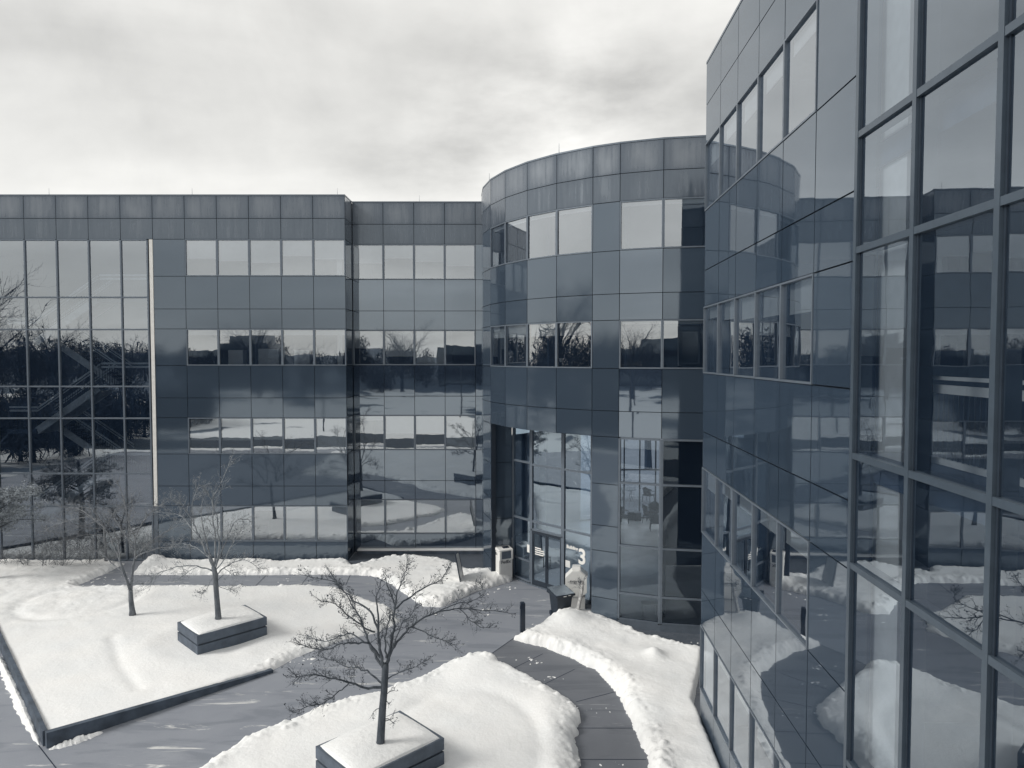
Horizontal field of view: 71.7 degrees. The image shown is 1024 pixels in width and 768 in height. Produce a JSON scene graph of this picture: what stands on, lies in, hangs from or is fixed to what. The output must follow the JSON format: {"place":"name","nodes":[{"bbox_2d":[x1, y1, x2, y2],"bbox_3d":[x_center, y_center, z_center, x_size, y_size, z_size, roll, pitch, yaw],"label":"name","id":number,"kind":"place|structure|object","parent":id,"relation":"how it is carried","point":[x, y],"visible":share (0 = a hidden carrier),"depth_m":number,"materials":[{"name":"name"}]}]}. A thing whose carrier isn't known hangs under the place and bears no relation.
{"place":"outdoors","nodes":[
{"label":"outdoors","id":0,"kind":"place"},
{"bbox_2d":[0,434,699,767],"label":"ground","id":1,"kind":"structure","parent":0,"point":[199,732],"depth_m":22.55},
{"bbox_2d":[0,657,39,744],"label":"snow ridge","id":2,"kind":"structure","parent":1,"relation":"on","point":[19,707],"depth_m":20.15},
{"bbox_2d":[5,531,37,568],"bbox_3d":[-22.662,7.664,32.772,1.852,1.942,1.411,2,3,42],"label":"bare shrub","id":3,"kind":"object","parent":1,"relation":"on","point":[15,556],"visible":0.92,"depth_m":32.78,"materials":[{"name":"grey plant"}]},
{"bbox_2d":[0,479,54,533],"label":"bare tree","id":4,"kind":"object","parent":1,"relation":"on","point":[11,495],"visible":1,"depth_m":31.18,"materials":[{"name":"grey plant"}]},
{"bbox_2d":[22,526,64,567],"bbox_3d":[-21.665,7.380,32.904,1.769,2.478,2.156,-1,2,-15],"label":"bare shrub","id":5,"kind":"object","parent":1,"relation":"on","point":[42,561],"visible":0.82,"depth_m":32.77,"materials":[{"name":"grey plant"}]},
{"bbox_2d":[20,502,91,567],"bbox_3d":[-20.670,6.995,32.692,3.030,3.264,3.259,2,3,41],"label":"bare shrub","id":6,"kind":"object","parent":1,"relation":"on","point":[63,552],"visible":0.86,"depth_m":32.72,"materials":[{"name":"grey plant"}]},
{"bbox_2d":[49,731,102,749],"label":"snow ridge","id":7,"kind":"structure","parent":1,"relation":"on","point":[75,740],"depth_m":18.16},
{"bbox_2d":[63,523,119,563],"bbox_3d":[-19.636,7.620,33.297,1.984,1.969,3.177,0,2,0],"label":"bare shrub","id":8,"kind":"object","parent":1,"relation":"on","point":[90,557],"visible":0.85,"depth_m":33.00,"materials":[{"name":"grey plant"}]},
{"bbox_2d":[47,492,144,560],"bbox_3d":[-19.584,6.880,33.353,5.197,3.466,2.480,0,2,0],"label":"bare tree","id":9,"kind":"object","parent":1,"relation":"on","point":[90,528],"visible":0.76,"depth_m":33.47,"materials":[{"name":"grey plant"}]},
{"bbox_2d":[0,632,272,748],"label":"retaining kerb","id":10,"kind":"structure","parent":1,"relation":"on","point":[50,738],"depth_m":19.45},
{"bbox_2d":[124,524,154,560],"bbox_3d":[-17.997,7.608,34.232,1.843,1.918,2.057,0,2,0],"label":"bare shrub","id":11,"kind":"object","parent":1,"relation":"on","point":[138,546],"visible":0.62,"depth_m":34.26,"materials":[{"name":"grey plant"}]},
{"bbox_2d":[0,558,399,729],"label":"snow lawn","id":12,"kind":"structure","parent":1,"relation":"on","point":[79,653],"depth_m":24.75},
{"bbox_2d":[30,471,197,615],"bbox_3d":[-15.246,5.931,26.436,7.825,5.389,3.019,0,2,9],"label":"bare tree","id":13,"kind":"object","parent":12,"relation":"on","point":[132,611],"visible":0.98,"depth_m":26.37,"materials":[{"name":"grey plant"}]},
{"bbox_2d":[177,605,266,654],"bbox_3d":[-9.945,8.620,24.361,1.716,1.362,2.382,2,3,45],"label":"tree planter","id":14,"kind":"object","parent":12,"relation":"on","point":[207,632],"visible":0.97,"depth_m":23.82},
{"bbox_2d":[127,447,268,619],"bbox_3d":[-10.536,5.118,24.067,4.254,5.942,2.826,0,2,0],"label":"bare tree","id":15,"kind":"object","parent":14,"relation":"on","point":[214,563],"visible":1,"depth_m":24.00,"materials":[{"name":"grey plant"}]},
{"bbox_2d":[0,193,481,560],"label":"office wing","id":16,"kind":"structure","parent":1,"relation":"on","point":[128,322],"depth_m":35.09,"materials":[{"name":"glass"}]},
{"bbox_2d":[0,239,153,560],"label":"stair window","id":17,"kind":"structure","parent":16,"relation":"in","point":[26,297],"depth_m":33.97,"materials":[{"name":"grey metal"}]},
{"bbox_2d":[185,239,216,275],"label":"window","id":18,"kind":"structure","parent":16,"relation":"in","point":[197,248],"depth_m":33.81,"materials":[{"name":"grey glass"}]},
{"bbox_2d":[186,329,218,365],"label":"window","id":19,"kind":"structure","parent":16,"relation":"in","point":[191,331],"depth_m":33.95,"materials":[{"name":"grey glass"}]},
{"bbox_2d":[188,418,219,453],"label":"window","id":20,"kind":"structure","parent":16,"relation":"in","point":[201,428],"depth_m":34.15,"materials":[{"name":"grey glass"}]},
{"bbox_2d":[189,505,221,541],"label":"window","id":21,"kind":"structure","parent":16,"relation":"in","point":[218,509],"depth_m":34.32,"materials":[{"name":"grey glass"}]},
{"bbox_2d":[217,239,248,275],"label":"window","id":22,"kind":"structure","parent":16,"relation":"in","point":[230,249],"depth_m":33.81,"materials":[{"name":"grey glass"}]},
{"bbox_2d":[218,329,250,365],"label":"window","id":23,"kind":"structure","parent":16,"relation":"in","point":[223,331],"depth_m":33.92,"materials":[{"name":"grey glass"}]},
{"bbox_2d":[220,418,251,453],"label":"window","id":24,"kind":"structure","parent":16,"relation":"in","point":[233,428],"depth_m":34.15,"materials":[{"name":"grey glass"}]},
{"bbox_2d":[221,505,252,541],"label":"window","id":25,"kind":"structure","parent":16,"relation":"in","point":[229,509],"depth_m":34.31,"materials":[{"name":"grey glass"}]},
{"bbox_2d":[228,350,246,364],"bbox_3d":[-13.550,-0.824,34.989,0.722,1.698,0.511,0,2,0],"label":"filing cabinet","id":26,"kind":"object","parent":16,"relation":"on","point":[237,357],"visible":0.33,"depth_m":34.73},
{"bbox_2d":[249,239,280,275],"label":"window","id":27,"kind":"structure","parent":16,"relation":"in","point":[263,250],"depth_m":33.81,"materials":[{"name":"grey glass"}]},
{"bbox_2d":[250,329,281,365],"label":"window","id":28,"kind":"structure","parent":16,"relation":"in","point":[255,331],"depth_m":33.87,"materials":[{"name":"grey glass"}]},
{"bbox_2d":[251,418,283,453],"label":"window","id":29,"kind":"structure","parent":16,"relation":"in","point":[264,428],"depth_m":34.15,"materials":[{"name":"grey glass"}]},
{"bbox_2d":[253,505,284,541],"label":"window","id":30,"kind":"structure","parent":16,"relation":"in","point":[255,507],"depth_m":34.24,"materials":[{"name":"grey glass"}]},
{"bbox_2d":[258,349,280,364],"bbox_3d":[-11.932,-0.855,34.988,1.005,1.761,0.511,0,2,0],"label":"filing cabinet","id":31,"kind":"object","parent":16,"relation":"on","point":[269,356],"visible":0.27,"depth_m":34.73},
{"bbox_2d":[281,239,312,275],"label":"window","id":32,"kind":"structure","parent":16,"relation":"in","point":[290,247],"depth_m":33.81,"materials":[{"name":"grey glass"}]},
{"bbox_2d":[282,329,313,365],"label":"window","id":33,"kind":"structure","parent":16,"relation":"in","point":[287,331],"depth_m":33.88,"materials":[{"name":"grey glass"}]},
{"bbox_2d":[283,418,314,453],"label":"window","id":34,"kind":"structure","parent":16,"relation":"in","point":[296,428],"depth_m":34.15,"materials":[{"name":"grey glass"}]},
{"bbox_2d":[284,505,315,541],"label":"window","id":35,"kind":"structure","parent":16,"relation":"in","point":[301,519],"depth_m":34.32,"materials":[{"name":"grey glass"}]},
{"bbox_2d":[294,350,311,364],"bbox_3d":[-10.300,-0.824,34.989,0.754,1.698,0.511,0,2,0],"label":"filing cabinet","id":36,"kind":"object","parent":16,"relation":"on","point":[302,357],"visible":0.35,"depth_m":34.73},
{"bbox_2d":[313,239,345,275],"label":"window","id":37,"kind":"structure","parent":16,"relation":"in","point":[323,249],"depth_m":33.81,"materials":[{"name":"grey glass"}]},
{"bbox_2d":[314,329,346,365],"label":"window","id":38,"kind":"structure","parent":16,"relation":"in","point":[316,331],"depth_m":33.91,"materials":[{"name":"grey glass"}]},
{"bbox_2d":[315,418,347,453],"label":"window","id":39,"kind":"structure","parent":16,"relation":"in","point":[330,433],"depth_m":34.16,"materials":[{"name":"grey glass"}]},
{"bbox_2d":[316,505,347,541],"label":"window","id":40,"kind":"structure","parent":16,"relation":"in","point":[331,520],"depth_m":34.32,"materials":[{"name":"grey glass"}]},
{"bbox_2d":[352,244,382,279],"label":"window","id":41,"kind":"structure","parent":16,"relation":"in","point":[364,253],"depth_m":35.31,"materials":[{"name":"grey glass"}]},
{"bbox_2d":[353,330,383,364],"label":"window","id":42,"kind":"structure","parent":16,"relation":"in","point":[361,338],"depth_m":35.47,"materials":[{"name":"grey glass"}]},
{"bbox_2d":[354,415,384,449],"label":"window","id":43,"kind":"structure","parent":16,"relation":"in","point":[358,417],"depth_m":35.62,"materials":[{"name":"grey glass"}]},
{"bbox_2d":[355,499,384,533],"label":"window","id":44,"kind":"structure","parent":16,"relation":"in","point":[370,512],"depth_m":35.82,"materials":[{"name":"grey glass"}]},
{"bbox_2d":[383,244,413,279],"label":"window","id":45,"kind":"structure","parent":16,"relation":"in","point":[390,251],"depth_m":35.30,"materials":[{"name":"grey glass"}]},
{"bbox_2d":[384,330,413,364],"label":"window","id":46,"kind":"structure","parent":16,"relation":"in","point":[399,343],"depth_m":35.48,"materials":[{"name":"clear glass"}]},
{"bbox_2d":[384,415,414,449],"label":"window","id":47,"kind":"structure","parent":16,"relation":"in","point":[392,423],"depth_m":35.64,"materials":[{"name":"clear glass"}]},
{"bbox_2d":[385,499,414,533],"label":"window","id":48,"kind":"structure","parent":16,"relation":"in","point":[400,512],"depth_m":35.82,"materials":[{"name":"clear glass"}]},
{"bbox_2d":[414,330,444,364],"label":"window","id":49,"kind":"structure","parent":16,"relation":"in","point":[429,345],"depth_m":35.49,"materials":[{"name":"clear glass"}]},
{"bbox_2d":[414,244,444,279],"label":"window","id":50,"kind":"structure","parent":16,"relation":"in","point":[424,252],"depth_m":35.31,"materials":[{"name":"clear glass"}]},
{"bbox_2d":[415,415,444,449],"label":"window","id":51,"kind":"structure","parent":16,"relation":"in","point":[425,423],"depth_m":35.64,"materials":[{"name":"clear glass"}]},
{"bbox_2d":[415,499,445,533],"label":"window","id":52,"kind":"structure","parent":16,"relation":"in","point":[429,513],"depth_m":35.82,"materials":[{"name":"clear glass"}]},
{"bbox_2d":[445,244,474,279],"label":"window","id":53,"kind":"structure","parent":16,"relation":"in","point":[455,254],"depth_m":35.31,"materials":[{"name":"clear glass"}]},
{"bbox_2d":[445,415,475,449],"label":"window","id":54,"kind":"structure","parent":16,"relation":"in","point":[460,428],"depth_m":35.66,"materials":[{"name":"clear glass"}]},
{"bbox_2d":[445,330,475,364],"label":"window","id":55,"kind":"structure","parent":16,"relation":"in","point":[445,330],"depth_m":35.35,"materials":[{"name":"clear glass"}]},
{"bbox_2d":[446,499,475,533],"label":"window","id":56,"kind":"structure","parent":16,"relation":"in","point":[460,513],"depth_m":35.82,"materials":[{"name":"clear glass"}]},
{"bbox_2d":[134,554,511,606],"bbox_3d":[-9.001,8.495,32.820,18.353,0.746,6.223,1,2,16],"label":"snow strip","id":57,"kind":"object","parent":1,"relation":"on","point":[424,571],"visible":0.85,"depth_m":32.14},
{"bbox_2d":[316,711,443,767],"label":"tree planter","id":58,"kind":"object","parent":1,"relation":"on","point":[410,742],"visible":0.92,"depth_m":16.37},
{"bbox_2d":[282,551,515,744],"bbox_3d":[-2.443,6.067,16.490,5.413,4.793,2.664,0,2,-8],"label":"bare tree","id":59,"kind":"object","parent":58,"relation":"in","point":[382,718],"visible":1,"depth_m":16.29,"materials":[{"name":"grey plant"}]},
{"bbox_2d":[200,651,580,767],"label":"snow mound","id":60,"kind":"object","parent":1,"relation":"on","point":[483,709],"visible":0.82,"depth_m":18.67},
{"bbox_2d":[455,551,463,581],"bbox_3d":[-2.256,7.992,30.672,0.366,1.628,1.271,0,2,0],"label":"post","id":61,"kind":"object","parent":1,"relation":"on","point":[459,566],"visible":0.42,"depth_m":30.52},
{"bbox_2d":[495,545,512,576],"bbox_3d":[-0.399,7.915,31.427,0.700,1.515,0.715,-1,3,-27],"label":"drop box","id":62,"kind":"object","parent":1,"relation":"on","point":[504,556],"visible":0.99,"depth_m":31.17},
{"bbox_2d":[520,601,524,632],"bbox_3d":[0.371,8.354,25.395,0.187,1.110,0.170,0,2,-12],"label":"bollard","id":63,"kind":"object","parent":1,"relation":"on","point":[522,616],"visible":0.89,"depth_m":25.32,"materials":[{"name":"metal"}]},
{"bbox_2d":[547,584,574,614],"bbox_3d":[1.860,8.314,26.944,0.820,1.066,0.836,-1,2,-24],"label":"wheeled bin","id":64,"kind":"object","parent":1,"relation":"on","point":[561,596],"visible":0.88,"depth_m":26.75,"materials":[{"name":"plastic"}]},
{"bbox_2d":[565,564,587,608],"bbox_3d":[2.551,8.007,27.987,0.880,1.600,0.590,0,2,6],"label":"statue","id":65,"kind":"object","parent":1,"relation":"on","point":[575,572],"visible":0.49,"depth_m":27.72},
{"bbox_2d":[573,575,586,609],"bbox_3d":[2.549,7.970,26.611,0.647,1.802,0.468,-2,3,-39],"label":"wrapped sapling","id":66,"kind":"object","parent":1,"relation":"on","point":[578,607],"visible":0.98,"depth_m":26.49,"materials":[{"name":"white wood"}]},
{"bbox_2d":[481,135,705,633],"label":"round tower","id":67,"kind":"structure","parent":1,"relation":"on","point":[594,256],"depth_m":27.58,"materials":[{"name":"grey glass"}]},
{"bbox_2d":[490,325,504,366],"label":"window","id":68,"kind":"structure","parent":67,"relation":"in","point":[495,331],"depth_m":30.63,"materials":[{"name":"grey glass"}]},
{"bbox_2d":[490,222,505,268],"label":"window","id":69,"kind":"structure","parent":67,"relation":"in","point":[495,232],"depth_m":30.25,"materials":[{"name":"grey glass"}]},
{"bbox_2d":[505,323,526,366],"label":"window","id":70,"kind":"structure","parent":67,"relation":"in","point":[520,330],"depth_m":29.07,"materials":[{"name":"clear glass"}]},
{"bbox_2d":[505,216,526,263],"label":"window","id":71,"kind":"structure","parent":67,"relation":"in","point":[524,219],"depth_m":29.02,"materials":[{"name":"grey glass"}]},
{"bbox_2d":[532,531,546,587],"bbox_3d":[1.155,7.493,30.248,0.141,2.310,0.816,-2,3,-45],"label":"door","id":72,"kind":"structure","parent":67,"relation":"in","point":[539,583],"depth_m":30.22,"materials":[{"name":"grey metal"}]},
{"bbox_2d":[527,322,555,367],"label":"window","id":73,"kind":"structure","parent":67,"relation":"in","point":[548,328],"depth_m":27.80,"materials":[{"name":"grey glass"}]},
{"bbox_2d":[527,210,555,259],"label":"window","id":74,"kind":"structure","parent":67,"relation":"in","point":[542,215],"depth_m":27.71,"materials":[{"name":"grey glass"}]},
{"bbox_2d":[512,428,591,603],"bbox_3d":[1.847,5.280,29.594,0.334,7.025,5.391,-2,3,-43],"label":"entrance window","id":75,"kind":"structure","parent":67,"relation":"in","point":[563,468],"depth_m":30.25,"materials":[{"name":"grey metal"}]},
{"bbox_2d":[547,534,560,586],"bbox_3d":[1.736,7.516,29.658,0.141,2.310,0.816,-2,3,-45],"label":"door","id":76,"kind":"structure","parent":67,"relation":"in","point":[551,536],"depth_m":29.84,"materials":[{"name":"grey metal"}]},
{"bbox_2d":[556,321,592,367],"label":"window","id":77,"kind":"structure","parent":67,"relation":"in","point":[574,328],"depth_m":26.71,"materials":[{"name":"grey glass"}]},
{"bbox_2d":[556,204,592,255],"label":"window","id":78,"kind":"structure","parent":67,"relation":"in","point":[588,207],"depth_m":26.52,"materials":[{"name":"grey glass"}]},
{"bbox_2d":[579,435,658,520],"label":"rear window","id":79,"kind":"structure","parent":67,"relation":"in","point":[623,469],"depth_m":43.04,"materials":[{"name":"grey metal"}]},
{"bbox_2d":[619,319,662,368],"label":"window","id":80,"kind":"structure","parent":67,"relation":"in","point":[658,321],"depth_m":25.44,"materials":[{"name":"grey glass"}]},
{"bbox_2d":[620,198,663,250],"bbox_3d":[4.623,-5.671,25.251,1.538,1.748,0.165,1,2,20],"label":"window","id":81,"kind":"structure","parent":67,"relation":"in","point":[657,201],"depth_m":25.27,"materials":[{"name":"grey glass"}]},
{"bbox_2d":[641,600,657,617],"bbox_3d":[5.238,8.563,26.957,0.600,0.530,0.400,0,2,0],"label":"bench","id":82,"kind":"object","parent":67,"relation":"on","point":[649,603],"visible":0.97,"depth_m":26.86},
{"bbox_2d":[617,437,702,633],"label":"lobby window","id":83,"kind":"structure","parent":67,"relation":"in","point":[658,625],"depth_m":25.43,"materials":[{"name":"grey metal"}]},
{"bbox_2d":[662,319,702,368],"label":"window","id":84,"kind":"structure","parent":67,"relation":"in","point":[665,321],"depth_m":25.05,"materials":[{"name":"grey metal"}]},
{"bbox_2d":[663,196,704,247],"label":"window","id":85,"kind":"structure","parent":67,"relation":"in","point":[677,200],"depth_m":24.88,"materials":[{"name":"grey metal"}]},
{"bbox_2d":[514,607,720,767],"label":"snow bank","id":86,"kind":"structure","parent":1,"relation":"on","point":[651,681],"depth_m":21.56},
{"bbox_2d":[644,440,651,468],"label":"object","id":87,"kind":"object","parent":1,"relation":"on","point":[648,459],"depth_m":62.05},
{"bbox_2d":[700,0,1023,767],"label":"glass office building","id":88,"kind":"structure","parent":1,"relation":"on","point":[862,564],"depth_m":10.52,"materials":[{"name":"glass"}]},
{"bbox_2d":[700,624,713,715],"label":"window","id":89,"kind":"structure","parent":88,"relation":"in","point":[706,646],"depth_m":18.47,"materials":[{"name":"grey glass"}]},
{"bbox_2d":[701,467,716,546],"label":"window","id":90,"kind":"structure","parent":88,"relation":"in","point":[708,478],"depth_m":18.33,"materials":[{"name":"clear glass"}]},
{"bbox_2d":[703,303,717,374],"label":"window","id":91,"kind":"structure","parent":88,"relation":"in","point":[710,315],"depth_m":18.14,"materials":[{"name":"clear glass"}]},
{"bbox_2d":[705,125,719,210],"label":"window","id":92,"kind":"structure","parent":88,"relation":"in","point":[712,145],"depth_m":17.96,"materials":[{"name":"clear glass"}]},
{"bbox_2d":[713,647,730,749],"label":"window","id":93,"kind":"structure","parent":88,"relation":"in","point":[721,675],"depth_m":16.95,"materials":[{"name":"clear glass"}]},
{"bbox_2d":[715,477,732,564],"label":"window","id":94,"kind":"structure","parent":88,"relation":"in","point":[723,496],"depth_m":16.78,"materials":[{"name":"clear glass"}]},
{"bbox_2d":[717,297,734,375],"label":"window","id":95,"kind":"structure","parent":88,"relation":"in","point":[725,320],"depth_m":16.64,"materials":[{"name":"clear glass"}]},
{"bbox_2d":[719,103,736,198],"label":"window","id":96,"kind":"structure","parent":88,"relation":"in","point":[728,127],"depth_m":16.40,"materials":[{"name":"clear glass"}]},
{"bbox_2d":[729,675,749,767],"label":"window","id":97,"kind":"structure","parent":88,"relation":"in","point":[739,708],"depth_m":15.46,"materials":[{"name":"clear glass"}]},
{"bbox_2d":[731,488,752,586],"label":"window","id":98,"kind":"structure","parent":88,"relation":"in","point":[741,546],"depth_m":15.20,"materials":[{"name":"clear glass"}]},
{"bbox_2d":[734,291,754,378],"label":"window","id":99,"kind":"structure","parent":88,"relation":"in","point":[744,305],"depth_m":15.06,"materials":[{"name":"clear glass"}]},
{"bbox_2d":[736,75,757,182],"bbox_3d":[4.969,-5.259,14.776,0.231,1.748,1.527,0,2,0],"label":"window","id":100,"kind":"structure","parent":88,"relation":"in","point":[746,139],"depth_m":14.87,"materials":[{"name":"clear glass"}]},
{"bbox_2d":[749,709,774,767],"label":"window","id":101,"kind":"structure","parent":88,"relation":"in","point":[761,750],"depth_m":14.04,"materials":[{"name":"clear glass"}]},
{"bbox_2d":[751,502,778,614],"bbox_3d":[4.901,3.294,13.589,0.231,1.748,1.527,0,2,0],"label":"window","id":102,"kind":"structure","parent":88,"relation":"in","point":[764,525],"depth_m":13.67,"materials":[{"name":"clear glass"}]},
{"bbox_2d":[754,284,779,380],"bbox_3d":[4.901,-0.953,13.422,0.231,1.748,1.527,0,2,0],"label":"window","id":103,"kind":"structure","parent":88,"relation":"in","point":[767,300],"depth_m":13.51,"materials":[{"name":"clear glass"}]},
{"bbox_2d":[757,41,783,163],"bbox_3d":[4.901,-5.199,13.255,0.231,1.748,1.527,0,2,0],"label":"window","id":104,"kind":"structure","parent":88,"relation":"in","point":[770,79],"depth_m":13.35,"materials":[{"name":"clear glass"}]},
{"bbox_2d":[773,750,784,767],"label":"window","id":105,"kind":"structure","parent":88,"relation":"in","point":[777,763],"depth_m":12.89,"materials":[{"name":"clear glass"}]},
{"bbox_2d":[776,520,811,649],"bbox_3d":[4.832,3.354,12.068,0.231,1.748,1.527,0,2,0],"label":"window","id":106,"kind":"structure","parent":88,"relation":"in","point":[792,551],"depth_m":12.09,"materials":[{"name":"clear glass"}]},
{"bbox_2d":[779,273,814,384],"bbox_3d":[4.832,-0.893,11.901,0.231,1.748,1.527,0,2,0],"label":"window","id":107,"kind":"structure","parent":88,"relation":"in","point":[796,295],"depth_m":11.92,"materials":[{"name":"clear glass"}]},
{"bbox_2d":[783,0,818,140],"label":"window","id":108,"kind":"structure","parent":88,"relation":"in","point":[801,44],"depth_m":11.75,"materials":[{"name":"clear glass"}]},
{"bbox_2d":[843,0,1023,767],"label":"curtain window","id":109,"kind":"structure","parent":88,"relation":"in","point":[1000,667],"depth_m":7.99,"materials":[{"name":"grey metal"}]},
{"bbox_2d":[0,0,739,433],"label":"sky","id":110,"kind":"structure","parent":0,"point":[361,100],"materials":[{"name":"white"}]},
{"bbox_2d":[348,553,699,645],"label":"path","id":111,"kind":"structure","parent":0,"point":[468,561],"depth_m":34.01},
{"bbox_2d":[38,574,645,767],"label":"path joints","id":112,"kind":"object","parent":111,"relation":"on","point":[493,652],"visible":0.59,"depth_m":17.56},
{"bbox_2d":[492,634,648,767],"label":"path","id":113,"kind":"structure","parent":0,"point":[604,733],"depth_m":20.20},
{"bbox_2d":[647,501,658,519],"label":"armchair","id":114,"kind":"object","parent":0,"point":[651,505],"visible":0.83,"depth_m":43.08,"materials":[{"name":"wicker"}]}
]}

